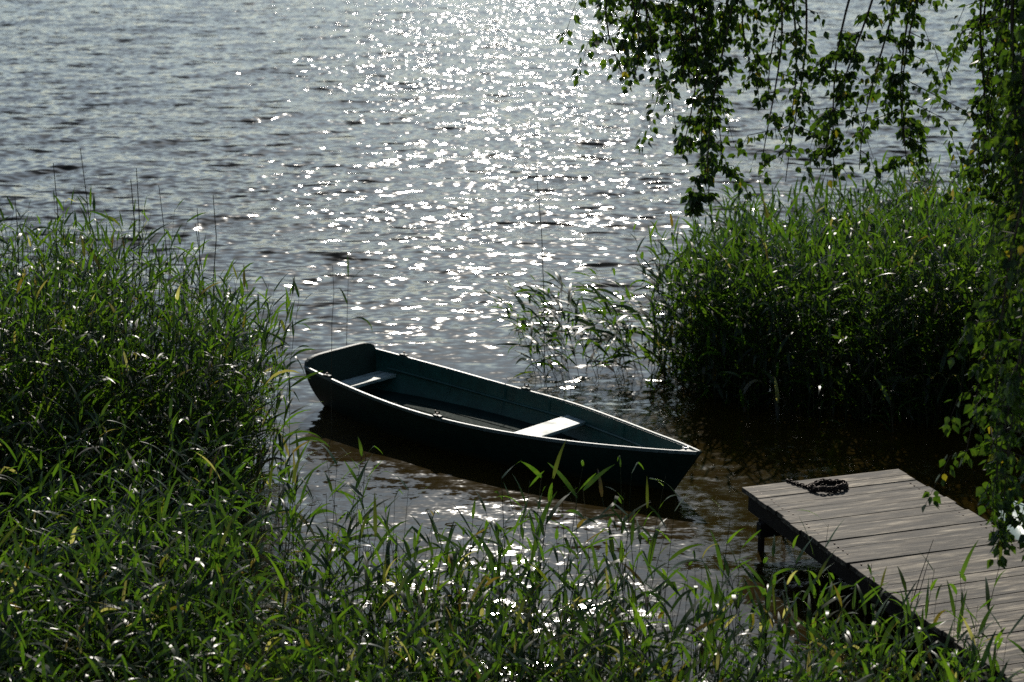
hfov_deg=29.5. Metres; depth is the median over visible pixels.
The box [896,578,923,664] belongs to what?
reed
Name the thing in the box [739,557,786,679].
reed
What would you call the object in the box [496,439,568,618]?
reed
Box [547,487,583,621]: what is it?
reed
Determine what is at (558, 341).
reed
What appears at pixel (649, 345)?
reed
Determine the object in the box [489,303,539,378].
reed
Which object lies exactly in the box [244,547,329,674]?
reed
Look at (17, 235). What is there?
bare stalk
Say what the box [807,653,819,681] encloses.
reed
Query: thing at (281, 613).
reed
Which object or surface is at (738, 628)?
reed
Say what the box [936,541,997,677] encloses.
reed
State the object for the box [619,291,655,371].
reed
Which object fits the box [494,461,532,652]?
reed
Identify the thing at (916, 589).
dry grass
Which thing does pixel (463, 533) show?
reed
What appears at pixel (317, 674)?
reed
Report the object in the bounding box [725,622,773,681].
reed
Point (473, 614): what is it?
reed
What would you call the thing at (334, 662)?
reed bed
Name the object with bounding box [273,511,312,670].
reed
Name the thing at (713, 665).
reed
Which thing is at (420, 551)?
reed
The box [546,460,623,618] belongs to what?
reed
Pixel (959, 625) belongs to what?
reed
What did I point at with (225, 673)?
reed
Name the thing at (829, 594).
reed
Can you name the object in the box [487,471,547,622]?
reed
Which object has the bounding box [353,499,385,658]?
reed
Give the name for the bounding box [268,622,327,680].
reed
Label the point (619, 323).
reed
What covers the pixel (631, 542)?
reed
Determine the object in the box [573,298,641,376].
reed
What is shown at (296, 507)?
reed
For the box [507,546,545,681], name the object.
reed
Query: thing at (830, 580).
reed
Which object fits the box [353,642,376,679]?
reed
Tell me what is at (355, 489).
reed
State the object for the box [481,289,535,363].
reed
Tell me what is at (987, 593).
reed
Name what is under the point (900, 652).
reed
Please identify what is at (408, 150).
lake water
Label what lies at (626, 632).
reed
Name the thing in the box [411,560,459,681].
reed
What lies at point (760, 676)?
reed
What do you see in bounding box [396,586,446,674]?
reed
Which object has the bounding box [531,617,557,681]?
reed
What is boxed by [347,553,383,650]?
reed
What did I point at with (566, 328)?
reed
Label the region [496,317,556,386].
reed
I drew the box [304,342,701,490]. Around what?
rowing boat
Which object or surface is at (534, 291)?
reed
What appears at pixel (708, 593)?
reed
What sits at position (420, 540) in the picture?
reed
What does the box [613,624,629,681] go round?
reed
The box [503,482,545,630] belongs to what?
reed
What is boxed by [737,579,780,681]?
reed
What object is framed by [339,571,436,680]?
reed
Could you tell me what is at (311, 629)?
reed
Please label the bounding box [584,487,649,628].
reed
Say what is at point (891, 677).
reed
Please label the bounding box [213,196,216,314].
bare stalk
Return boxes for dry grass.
[858,564,871,678]
[898,541,932,658]
[906,560,928,649]
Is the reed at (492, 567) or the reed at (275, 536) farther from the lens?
the reed at (275, 536)
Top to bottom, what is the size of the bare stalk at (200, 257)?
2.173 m
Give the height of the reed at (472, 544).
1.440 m
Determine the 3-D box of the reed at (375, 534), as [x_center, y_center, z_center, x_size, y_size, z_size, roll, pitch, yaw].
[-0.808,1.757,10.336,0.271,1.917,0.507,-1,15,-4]
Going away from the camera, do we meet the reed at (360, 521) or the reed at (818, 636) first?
the reed at (818, 636)
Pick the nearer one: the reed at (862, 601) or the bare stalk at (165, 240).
the reed at (862, 601)
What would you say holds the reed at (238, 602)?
in the lake water
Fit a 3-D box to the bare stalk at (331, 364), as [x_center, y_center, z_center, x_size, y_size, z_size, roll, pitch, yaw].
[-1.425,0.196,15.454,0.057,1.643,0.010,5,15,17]
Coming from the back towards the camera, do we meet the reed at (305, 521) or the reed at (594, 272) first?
the reed at (594, 272)
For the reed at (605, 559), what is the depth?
10.49 m
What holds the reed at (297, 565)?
in the lake water
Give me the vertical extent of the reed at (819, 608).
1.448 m
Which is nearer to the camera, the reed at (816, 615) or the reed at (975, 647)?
the reed at (975, 647)
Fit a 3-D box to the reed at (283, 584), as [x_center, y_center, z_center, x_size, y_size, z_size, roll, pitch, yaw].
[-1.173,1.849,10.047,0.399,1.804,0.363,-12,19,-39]
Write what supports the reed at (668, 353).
in the lake water
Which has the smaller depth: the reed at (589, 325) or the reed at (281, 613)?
the reed at (281, 613)
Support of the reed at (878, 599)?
on the ground
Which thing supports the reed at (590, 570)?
in the lake water
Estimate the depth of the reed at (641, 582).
10.17 m
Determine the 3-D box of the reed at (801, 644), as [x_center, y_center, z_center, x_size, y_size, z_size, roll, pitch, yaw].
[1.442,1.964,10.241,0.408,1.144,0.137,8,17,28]
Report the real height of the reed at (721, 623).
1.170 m
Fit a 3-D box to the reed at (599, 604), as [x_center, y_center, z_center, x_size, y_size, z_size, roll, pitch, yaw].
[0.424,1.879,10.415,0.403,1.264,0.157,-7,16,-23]
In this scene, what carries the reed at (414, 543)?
in the lake water
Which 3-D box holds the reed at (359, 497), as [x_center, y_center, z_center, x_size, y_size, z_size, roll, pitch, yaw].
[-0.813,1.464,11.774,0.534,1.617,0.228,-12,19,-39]
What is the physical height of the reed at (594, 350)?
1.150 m
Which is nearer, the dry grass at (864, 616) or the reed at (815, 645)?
the reed at (815, 645)
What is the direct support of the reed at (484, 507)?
on the ground
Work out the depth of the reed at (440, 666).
9.32 m
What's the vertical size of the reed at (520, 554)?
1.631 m
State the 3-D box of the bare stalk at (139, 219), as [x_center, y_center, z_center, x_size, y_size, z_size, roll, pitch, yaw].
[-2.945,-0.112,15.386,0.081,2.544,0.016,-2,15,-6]
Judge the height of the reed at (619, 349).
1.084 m
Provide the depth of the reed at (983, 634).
10.10 m
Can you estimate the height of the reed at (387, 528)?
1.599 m
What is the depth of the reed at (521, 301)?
17.20 m
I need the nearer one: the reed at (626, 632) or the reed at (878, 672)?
the reed at (878, 672)
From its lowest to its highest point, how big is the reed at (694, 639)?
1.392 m
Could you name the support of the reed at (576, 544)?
in the lake water
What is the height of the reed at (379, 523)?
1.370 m
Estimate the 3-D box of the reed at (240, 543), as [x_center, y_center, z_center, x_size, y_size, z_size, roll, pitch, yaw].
[-1.424,1.684,10.830,0.494,1.777,0.329,9,17,30]
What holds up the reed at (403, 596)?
in the lake water
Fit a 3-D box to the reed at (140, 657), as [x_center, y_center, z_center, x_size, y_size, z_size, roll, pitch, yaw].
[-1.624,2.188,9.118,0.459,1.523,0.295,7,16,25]
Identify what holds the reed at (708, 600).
in the lake water
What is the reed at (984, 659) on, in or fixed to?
in the lake water
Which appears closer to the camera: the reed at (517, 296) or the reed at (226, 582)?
the reed at (226, 582)
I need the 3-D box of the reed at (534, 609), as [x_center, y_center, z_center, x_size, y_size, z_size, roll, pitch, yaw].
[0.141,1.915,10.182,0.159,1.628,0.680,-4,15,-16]
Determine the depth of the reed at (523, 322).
16.77 m
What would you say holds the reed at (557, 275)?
in the lake water
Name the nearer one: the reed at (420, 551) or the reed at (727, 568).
the reed at (727, 568)
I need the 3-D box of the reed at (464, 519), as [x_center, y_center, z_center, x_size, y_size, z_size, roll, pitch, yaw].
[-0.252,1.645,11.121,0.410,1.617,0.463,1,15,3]
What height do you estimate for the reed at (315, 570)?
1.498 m
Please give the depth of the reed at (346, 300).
17.87 m
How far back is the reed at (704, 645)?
10.23 m
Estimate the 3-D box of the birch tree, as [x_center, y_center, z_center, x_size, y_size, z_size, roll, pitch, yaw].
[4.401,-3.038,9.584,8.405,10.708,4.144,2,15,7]
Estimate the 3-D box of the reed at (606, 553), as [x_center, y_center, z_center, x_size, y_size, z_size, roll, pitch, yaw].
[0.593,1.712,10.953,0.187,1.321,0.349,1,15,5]
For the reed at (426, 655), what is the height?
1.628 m
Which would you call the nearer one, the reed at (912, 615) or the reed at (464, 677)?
the reed at (464, 677)
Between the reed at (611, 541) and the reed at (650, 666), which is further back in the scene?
the reed at (611, 541)
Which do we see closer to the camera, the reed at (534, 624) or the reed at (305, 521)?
the reed at (534, 624)
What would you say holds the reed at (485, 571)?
in the lake water
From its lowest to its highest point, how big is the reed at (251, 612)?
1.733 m
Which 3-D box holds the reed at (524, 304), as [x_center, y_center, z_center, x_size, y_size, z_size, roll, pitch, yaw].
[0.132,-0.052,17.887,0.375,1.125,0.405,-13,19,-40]
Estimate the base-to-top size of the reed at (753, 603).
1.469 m
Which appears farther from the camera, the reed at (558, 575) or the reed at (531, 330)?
the reed at (531, 330)
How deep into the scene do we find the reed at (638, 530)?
11.28 m
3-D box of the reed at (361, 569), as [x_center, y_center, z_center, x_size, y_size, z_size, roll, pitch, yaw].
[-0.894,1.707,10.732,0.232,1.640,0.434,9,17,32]
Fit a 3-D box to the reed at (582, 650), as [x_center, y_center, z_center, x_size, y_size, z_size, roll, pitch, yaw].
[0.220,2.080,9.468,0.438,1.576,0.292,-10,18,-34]
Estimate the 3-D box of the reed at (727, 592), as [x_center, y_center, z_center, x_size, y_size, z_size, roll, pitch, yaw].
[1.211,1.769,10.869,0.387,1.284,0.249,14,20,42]
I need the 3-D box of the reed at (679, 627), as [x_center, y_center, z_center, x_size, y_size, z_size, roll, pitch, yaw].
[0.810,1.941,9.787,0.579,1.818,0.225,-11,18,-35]
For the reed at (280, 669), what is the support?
in the lake water
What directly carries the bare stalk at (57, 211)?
in the lake water
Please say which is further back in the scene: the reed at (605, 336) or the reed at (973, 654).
the reed at (605, 336)
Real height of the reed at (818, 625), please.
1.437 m
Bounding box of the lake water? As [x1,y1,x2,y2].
[0,0,1023,681]
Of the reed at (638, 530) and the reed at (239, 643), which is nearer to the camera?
the reed at (239, 643)
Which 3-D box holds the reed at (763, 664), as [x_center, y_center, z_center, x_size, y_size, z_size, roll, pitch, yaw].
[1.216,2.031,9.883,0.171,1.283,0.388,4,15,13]
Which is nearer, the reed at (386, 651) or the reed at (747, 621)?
the reed at (386, 651)
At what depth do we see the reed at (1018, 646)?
9.60 m
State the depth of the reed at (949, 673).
8.48 m
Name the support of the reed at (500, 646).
in the lake water
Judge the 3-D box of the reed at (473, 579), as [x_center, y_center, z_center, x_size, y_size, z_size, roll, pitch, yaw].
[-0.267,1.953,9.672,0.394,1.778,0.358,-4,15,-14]
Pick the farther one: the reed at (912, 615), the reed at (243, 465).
the reed at (243, 465)
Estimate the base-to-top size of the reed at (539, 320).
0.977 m
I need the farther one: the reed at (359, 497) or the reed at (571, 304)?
the reed at (571, 304)
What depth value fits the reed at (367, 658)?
9.65 m
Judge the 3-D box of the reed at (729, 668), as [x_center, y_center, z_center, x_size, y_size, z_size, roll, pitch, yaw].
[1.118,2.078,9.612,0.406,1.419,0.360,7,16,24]
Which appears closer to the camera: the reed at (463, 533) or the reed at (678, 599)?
the reed at (678, 599)
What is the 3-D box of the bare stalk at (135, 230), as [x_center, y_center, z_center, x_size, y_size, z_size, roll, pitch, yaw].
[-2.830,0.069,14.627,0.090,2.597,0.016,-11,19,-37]
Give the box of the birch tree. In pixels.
[556,0,1023,568]
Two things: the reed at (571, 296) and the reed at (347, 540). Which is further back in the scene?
the reed at (571, 296)
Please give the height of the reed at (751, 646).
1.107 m
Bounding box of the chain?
[781,478,848,536]
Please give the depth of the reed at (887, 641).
9.94 m
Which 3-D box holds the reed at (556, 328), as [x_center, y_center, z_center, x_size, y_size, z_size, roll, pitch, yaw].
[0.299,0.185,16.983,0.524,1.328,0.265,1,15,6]
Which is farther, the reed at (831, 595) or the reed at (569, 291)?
the reed at (569, 291)
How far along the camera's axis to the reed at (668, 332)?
16.85 m
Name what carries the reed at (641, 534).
on the ground
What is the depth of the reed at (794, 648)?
10.59 m
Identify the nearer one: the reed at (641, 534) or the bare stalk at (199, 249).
the reed at (641, 534)
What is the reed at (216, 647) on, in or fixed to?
on the ground
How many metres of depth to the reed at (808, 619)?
10.53 m
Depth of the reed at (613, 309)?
17.46 m
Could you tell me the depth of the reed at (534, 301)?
17.59 m
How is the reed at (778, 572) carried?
on the ground
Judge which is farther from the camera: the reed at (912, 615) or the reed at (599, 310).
the reed at (599, 310)
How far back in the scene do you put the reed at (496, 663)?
8.91 m
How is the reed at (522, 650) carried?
in the lake water
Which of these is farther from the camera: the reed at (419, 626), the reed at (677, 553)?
the reed at (677, 553)
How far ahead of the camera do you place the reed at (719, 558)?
10.64 m
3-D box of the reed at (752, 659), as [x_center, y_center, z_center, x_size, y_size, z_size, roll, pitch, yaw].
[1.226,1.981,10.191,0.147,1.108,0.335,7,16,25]
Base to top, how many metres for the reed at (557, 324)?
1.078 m
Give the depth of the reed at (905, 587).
9.92 m
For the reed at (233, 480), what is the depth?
11.41 m
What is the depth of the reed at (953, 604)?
9.74 m
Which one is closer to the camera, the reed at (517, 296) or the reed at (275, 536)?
the reed at (275, 536)
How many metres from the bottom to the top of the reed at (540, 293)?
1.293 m
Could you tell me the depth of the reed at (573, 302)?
17.38 m
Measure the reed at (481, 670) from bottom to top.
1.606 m
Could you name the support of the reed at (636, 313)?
in the lake water
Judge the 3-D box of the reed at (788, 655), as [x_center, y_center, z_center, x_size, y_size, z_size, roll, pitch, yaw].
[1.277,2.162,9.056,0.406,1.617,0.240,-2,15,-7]
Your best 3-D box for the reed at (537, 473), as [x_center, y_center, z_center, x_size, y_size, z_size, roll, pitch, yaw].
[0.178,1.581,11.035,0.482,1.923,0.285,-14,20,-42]
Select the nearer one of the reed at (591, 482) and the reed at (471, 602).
the reed at (471, 602)
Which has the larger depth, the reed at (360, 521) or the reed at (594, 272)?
the reed at (594, 272)
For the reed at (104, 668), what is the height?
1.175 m
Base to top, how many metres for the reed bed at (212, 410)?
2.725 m
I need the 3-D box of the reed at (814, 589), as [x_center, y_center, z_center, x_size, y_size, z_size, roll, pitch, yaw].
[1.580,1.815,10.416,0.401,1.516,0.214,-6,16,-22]
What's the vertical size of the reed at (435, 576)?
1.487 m
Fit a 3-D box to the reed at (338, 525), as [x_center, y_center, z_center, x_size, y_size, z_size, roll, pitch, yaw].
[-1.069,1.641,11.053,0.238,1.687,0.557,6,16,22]
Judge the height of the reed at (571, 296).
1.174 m
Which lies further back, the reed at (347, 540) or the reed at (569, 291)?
the reed at (569, 291)
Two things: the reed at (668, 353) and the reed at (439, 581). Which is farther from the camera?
the reed at (668, 353)
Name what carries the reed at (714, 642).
on the ground
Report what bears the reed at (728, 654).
in the lake water
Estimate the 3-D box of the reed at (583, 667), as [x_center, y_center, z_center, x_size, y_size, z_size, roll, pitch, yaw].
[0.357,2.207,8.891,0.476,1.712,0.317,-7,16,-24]
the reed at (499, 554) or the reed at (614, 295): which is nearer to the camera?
the reed at (499, 554)
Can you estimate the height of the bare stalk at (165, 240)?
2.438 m
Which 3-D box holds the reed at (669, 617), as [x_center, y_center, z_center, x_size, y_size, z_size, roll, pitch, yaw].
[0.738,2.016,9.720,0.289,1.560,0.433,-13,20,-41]
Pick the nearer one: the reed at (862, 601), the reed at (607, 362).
the reed at (862, 601)
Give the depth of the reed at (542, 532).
10.58 m
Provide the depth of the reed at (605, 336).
17.59 m
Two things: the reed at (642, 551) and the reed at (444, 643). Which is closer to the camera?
the reed at (444, 643)
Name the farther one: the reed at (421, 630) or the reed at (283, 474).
the reed at (283, 474)
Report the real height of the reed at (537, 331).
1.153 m
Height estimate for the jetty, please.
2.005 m
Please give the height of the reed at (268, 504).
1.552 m
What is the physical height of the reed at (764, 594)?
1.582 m
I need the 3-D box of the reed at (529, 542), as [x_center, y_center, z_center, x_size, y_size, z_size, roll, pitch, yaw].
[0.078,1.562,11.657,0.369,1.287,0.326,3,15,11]
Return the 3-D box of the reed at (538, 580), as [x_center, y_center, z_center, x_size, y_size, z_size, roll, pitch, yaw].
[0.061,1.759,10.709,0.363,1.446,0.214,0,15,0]
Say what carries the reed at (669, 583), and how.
in the lake water
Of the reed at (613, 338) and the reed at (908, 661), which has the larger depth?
the reed at (613, 338)
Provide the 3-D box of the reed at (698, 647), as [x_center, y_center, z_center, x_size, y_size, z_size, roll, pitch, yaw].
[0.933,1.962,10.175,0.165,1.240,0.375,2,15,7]
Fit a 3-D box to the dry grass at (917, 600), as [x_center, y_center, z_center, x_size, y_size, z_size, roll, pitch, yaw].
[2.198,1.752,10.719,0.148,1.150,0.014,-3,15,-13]
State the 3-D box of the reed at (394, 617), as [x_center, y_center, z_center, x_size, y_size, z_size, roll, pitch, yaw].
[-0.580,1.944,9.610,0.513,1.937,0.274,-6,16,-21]
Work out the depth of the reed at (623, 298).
17.07 m
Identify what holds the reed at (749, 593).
in the lake water
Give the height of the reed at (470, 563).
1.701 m
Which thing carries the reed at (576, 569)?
in the lake water
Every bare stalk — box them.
[15,200,21,403]
[53,163,57,321]
[80,148,94,269]
[130,179,135,319]
[136,168,139,293]
[159,189,171,308]
[195,224,208,335]
[197,209,199,384]
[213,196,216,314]
[331,265,333,434]
[535,168,544,354]
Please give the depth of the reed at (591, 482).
10.78 m
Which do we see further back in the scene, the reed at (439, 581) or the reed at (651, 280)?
the reed at (651, 280)
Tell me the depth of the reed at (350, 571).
10.92 m
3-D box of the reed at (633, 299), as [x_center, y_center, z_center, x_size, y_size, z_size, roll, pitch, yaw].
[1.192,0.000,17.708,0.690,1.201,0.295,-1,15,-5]
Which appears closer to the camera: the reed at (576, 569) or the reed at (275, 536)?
the reed at (576, 569)
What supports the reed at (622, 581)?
in the lake water
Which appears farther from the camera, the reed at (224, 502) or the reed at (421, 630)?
the reed at (224, 502)
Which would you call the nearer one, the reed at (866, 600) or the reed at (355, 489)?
the reed at (866, 600)
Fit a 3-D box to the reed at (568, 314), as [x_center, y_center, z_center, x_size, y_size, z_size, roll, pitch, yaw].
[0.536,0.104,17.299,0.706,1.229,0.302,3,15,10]
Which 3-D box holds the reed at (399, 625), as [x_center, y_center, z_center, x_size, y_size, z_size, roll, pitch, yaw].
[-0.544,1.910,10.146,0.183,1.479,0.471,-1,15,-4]
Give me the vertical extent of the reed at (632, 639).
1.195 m
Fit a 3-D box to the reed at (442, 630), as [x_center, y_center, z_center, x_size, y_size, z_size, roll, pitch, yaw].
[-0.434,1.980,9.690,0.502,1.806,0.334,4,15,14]
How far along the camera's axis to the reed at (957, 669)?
9.24 m
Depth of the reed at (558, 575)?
10.37 m
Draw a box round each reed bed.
[0,188,466,681]
[220,510,1023,681]
[611,141,1023,432]
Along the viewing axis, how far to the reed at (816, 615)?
10.18 m
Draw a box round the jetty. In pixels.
[742,469,1023,681]
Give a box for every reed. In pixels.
[94,647,137,681]
[132,641,187,681]
[187,512,250,676]
[199,423,252,590]
[200,587,233,674]
[201,640,229,681]
[216,460,288,633]
[216,619,313,681]
[222,467,255,599]
[222,490,294,670]
[230,524,254,629]
[240,484,283,614]
[240,574,286,681]
[242,440,311,602]
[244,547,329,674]
[245,458,273,627]
[255,552,318,679]
[260,450,306,620]
[264,592,302,674]
[264,648,310,680]
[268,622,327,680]
[271,642,303,677]
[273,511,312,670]
[276,518,317,637]
[277,465,363,641]
[281,505,326,658]
[282,531,345,622]
[289,441,374,623]
[290,593,315,681]
[304,452,393,623]
[305,480,352,652]
[306,655,345,681]
[315,508,374,679]
[318,437,371,604]
[319,481,389,658]
[323,446,393,628]
[330,509,400,662]
[337,462,407,601]
[338,549,385,677]
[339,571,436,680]
[340,248,372,345]
[341,492,380,681]
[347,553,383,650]
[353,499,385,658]
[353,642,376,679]
[361,587,422,679]
[363,555,439,681]
[369,492,417,624]
[376,531,433,676]
[376,630,399,672]
[377,489,413,627]
[379,538,440,678]
[382,471,444,614]
[382,536,408,654]
[382,629,389,681]
[383,570,475,681]
[389,585,432,681]
[390,570,422,679]
[392,605,422,680]
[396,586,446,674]
[401,555,448,638]
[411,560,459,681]
[418,510,446,595]
[418,527,490,678]
[418,614,440,681]
[423,537,515,681]
[429,512,489,677]
[429,549,444,631]
[429,639,459,680]
[434,498,501,647]
[438,620,464,681]
[439,524,481,648]
[445,518,497,638]
[449,552,488,681]
[452,524,508,658]
[452,527,468,646]
[455,522,482,628]
[456,577,499,673]
[458,493,527,639]
[461,521,490,638]
[461,662,471,681]
[465,548,495,623]
[469,646,509,681]
[478,522,508,657]
[480,570,510,675]
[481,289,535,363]
[486,588,507,681]
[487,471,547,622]
[488,295,560,388]
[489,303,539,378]
[491,528,533,620]
[491,621,510,681]
[492,275,541,357]
[492,278,547,370]
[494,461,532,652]
[494,535,554,649]
[495,496,534,630]
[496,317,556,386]
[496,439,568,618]
[498,499,545,620]
[502,617,554,680]
[503,275,548,354]
[503,462,556,652]
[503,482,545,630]
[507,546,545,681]
[508,588,536,681]
[511,315,547,390]
[512,516,569,657]
[513,287,565,357]
[516,287,574,388]
[516,553,550,665]
[517,272,565,353]
[518,285,570,358]
[518,309,556,386]
[519,307,567,374]
[525,288,556,357]
[527,600,583,675]
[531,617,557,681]
[537,288,596,377]
[537,301,570,390]
[537,620,602,681]
[537,652,598,681]
[538,281,561,360]
[538,291,575,356]
[538,295,580,383]
[540,529,608,646]
[543,519,585,666]
[545,271,602,364]
[545,274,586,359]
[546,284,587,365]
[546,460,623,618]
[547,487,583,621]
[549,279,598,365]
[549,560,601,674]
[552,464,634,663]
[558,299,619,389]
[558,595,625,681]
[561,473,604,675]
[562,307,599,378]
[564,301,621,377]
[570,282,626,353]
[571,268,631,353]
[571,508,651,666]
[572,283,631,345]
[572,284,641,384]
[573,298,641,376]
[575,599,622,681]
[578,307,628,379]
[580,544,629,675]
[580,579,618,651]
[582,548,623,636]
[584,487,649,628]
[589,308,642,382]
[591,294,653,375]
[592,267,636,356]
[593,294,641,368]
[594,313,628,381]
[595,599,663,681]
[596,283,666,379]
[597,462,651,646]
[598,470,626,648]
[603,540,629,672]
[605,295,634,367]
[608,304,659,370]
[612,281,668,358]
[612,455,649,624]
[613,479,652,645]
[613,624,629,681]
[614,504,688,667]
[614,574,641,675]
[615,476,674,647]
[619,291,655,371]
[619,559,705,681]
[622,563,685,677]
[622,619,640,681]
[623,509,639,657]
[625,599,663,681]
[635,265,670,366]
[642,596,683,681]
[643,612,663,681]
[649,479,701,635]
[649,561,723,680]
[657,300,680,369]
[658,295,686,382]
[660,589,694,681]
[662,575,729,681]
[683,611,705,680]
[684,594,714,680]
[686,550,699,669]
[688,595,754,672]
[691,555,757,681]
[695,610,738,681]
[699,558,715,678]
[702,505,743,680]
[702,616,727,680]
[702,632,734,681]
[704,530,763,680]
[709,543,750,672]
[711,560,741,681]
[714,556,770,681]
[714,581,743,659]
[718,628,747,681]
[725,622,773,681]
[731,593,754,679]
[733,611,790,672]
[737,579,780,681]
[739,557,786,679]
[739,574,792,681]
[740,577,777,679]
[740,624,756,677]
[741,586,768,681]
[743,535,793,681]
[753,663,779,681]
[756,625,767,676]
[768,642,825,681]
[778,597,837,681]
[778,599,830,679]
[779,617,824,681]
[789,650,813,680]
[790,536,831,669]
[791,551,842,680]
[791,598,822,668]
[792,568,874,669]
[794,612,871,681]
[799,517,839,639]
[802,622,817,681]
[804,510,852,675]
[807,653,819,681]
[809,584,866,675]
[819,591,867,668]
[828,572,858,680]
[840,589,879,681]
[847,652,887,681]
[853,588,903,681]
[862,564,877,680]
[871,576,888,661]
[871,618,895,680]
[873,625,925,678]
[879,670,897,681]
[888,591,927,679]
[891,566,936,681]
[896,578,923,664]
[897,649,918,681]
[914,656,954,681]
[916,556,936,681]
[923,641,943,681]
[928,614,961,668]
[931,616,974,679]
[935,646,953,681]
[935,659,959,681]
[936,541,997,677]
[938,571,966,673]
[943,581,981,668]
[947,654,966,681]
[954,534,1006,681]
[963,636,995,681]
[965,598,992,679]
[969,619,996,678]
[976,629,1009,681]
[985,606,1003,679]
[1007,638,1023,652]
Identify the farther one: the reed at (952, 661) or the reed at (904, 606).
the reed at (904, 606)
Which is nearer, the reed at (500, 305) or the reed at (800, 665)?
the reed at (800, 665)
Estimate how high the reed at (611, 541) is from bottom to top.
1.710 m
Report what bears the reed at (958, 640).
on the ground
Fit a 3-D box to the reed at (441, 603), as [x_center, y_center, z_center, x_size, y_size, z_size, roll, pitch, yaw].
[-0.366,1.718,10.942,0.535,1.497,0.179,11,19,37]
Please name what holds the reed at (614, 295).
in the lake water
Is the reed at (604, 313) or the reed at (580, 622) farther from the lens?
the reed at (604, 313)
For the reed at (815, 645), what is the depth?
9.53 m
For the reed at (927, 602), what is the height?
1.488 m
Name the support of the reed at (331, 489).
in the lake water
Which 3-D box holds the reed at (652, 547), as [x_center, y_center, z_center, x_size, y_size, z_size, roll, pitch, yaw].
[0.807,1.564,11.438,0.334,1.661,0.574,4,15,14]
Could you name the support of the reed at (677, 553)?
in the lake water
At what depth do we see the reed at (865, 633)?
9.70 m
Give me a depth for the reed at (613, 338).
16.74 m
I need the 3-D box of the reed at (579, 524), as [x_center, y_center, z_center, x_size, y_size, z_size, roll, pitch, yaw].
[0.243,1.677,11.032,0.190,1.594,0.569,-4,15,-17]
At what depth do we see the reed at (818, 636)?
9.44 m
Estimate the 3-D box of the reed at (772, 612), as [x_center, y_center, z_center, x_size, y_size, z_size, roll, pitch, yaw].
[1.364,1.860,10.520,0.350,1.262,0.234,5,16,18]
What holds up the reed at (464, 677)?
in the lake water
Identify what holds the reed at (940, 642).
in the lake water
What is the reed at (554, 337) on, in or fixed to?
in the lake water
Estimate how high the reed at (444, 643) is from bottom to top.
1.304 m
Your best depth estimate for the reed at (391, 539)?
10.81 m
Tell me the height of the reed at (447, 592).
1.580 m
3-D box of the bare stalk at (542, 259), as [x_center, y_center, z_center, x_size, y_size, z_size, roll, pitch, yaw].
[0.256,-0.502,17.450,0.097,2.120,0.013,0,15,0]
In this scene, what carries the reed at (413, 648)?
on the ground
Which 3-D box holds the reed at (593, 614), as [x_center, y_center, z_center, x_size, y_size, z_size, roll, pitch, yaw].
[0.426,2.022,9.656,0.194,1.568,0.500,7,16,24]
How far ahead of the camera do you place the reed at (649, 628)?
9.88 m
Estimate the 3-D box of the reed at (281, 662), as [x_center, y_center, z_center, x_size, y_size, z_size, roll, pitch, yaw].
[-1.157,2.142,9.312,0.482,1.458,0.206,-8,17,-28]
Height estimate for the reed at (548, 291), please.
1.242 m
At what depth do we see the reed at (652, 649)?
9.43 m
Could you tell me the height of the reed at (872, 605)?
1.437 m
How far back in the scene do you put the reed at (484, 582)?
11.11 m
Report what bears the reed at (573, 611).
on the ground
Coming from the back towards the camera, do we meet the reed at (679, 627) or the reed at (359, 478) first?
the reed at (359, 478)
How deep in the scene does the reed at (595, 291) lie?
16.91 m
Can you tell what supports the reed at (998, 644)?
in the lake water
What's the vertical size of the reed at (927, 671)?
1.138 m
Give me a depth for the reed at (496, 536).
10.96 m
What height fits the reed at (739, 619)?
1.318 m
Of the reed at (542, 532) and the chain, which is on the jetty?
the chain
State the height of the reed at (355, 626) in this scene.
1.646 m
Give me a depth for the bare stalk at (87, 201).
14.67 m
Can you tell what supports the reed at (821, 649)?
on the ground
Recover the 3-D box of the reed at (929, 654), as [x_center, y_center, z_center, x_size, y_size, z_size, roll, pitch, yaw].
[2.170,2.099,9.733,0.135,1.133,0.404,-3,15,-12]
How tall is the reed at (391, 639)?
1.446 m
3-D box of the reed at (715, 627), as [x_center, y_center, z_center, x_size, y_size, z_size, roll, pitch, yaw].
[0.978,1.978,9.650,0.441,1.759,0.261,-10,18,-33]
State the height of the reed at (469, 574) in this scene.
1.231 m
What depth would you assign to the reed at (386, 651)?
9.08 m
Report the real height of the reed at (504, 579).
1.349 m
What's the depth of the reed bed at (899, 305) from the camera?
16.24 m
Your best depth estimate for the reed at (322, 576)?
11.21 m
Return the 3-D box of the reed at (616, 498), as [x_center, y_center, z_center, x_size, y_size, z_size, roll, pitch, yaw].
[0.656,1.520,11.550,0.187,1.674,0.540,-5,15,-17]

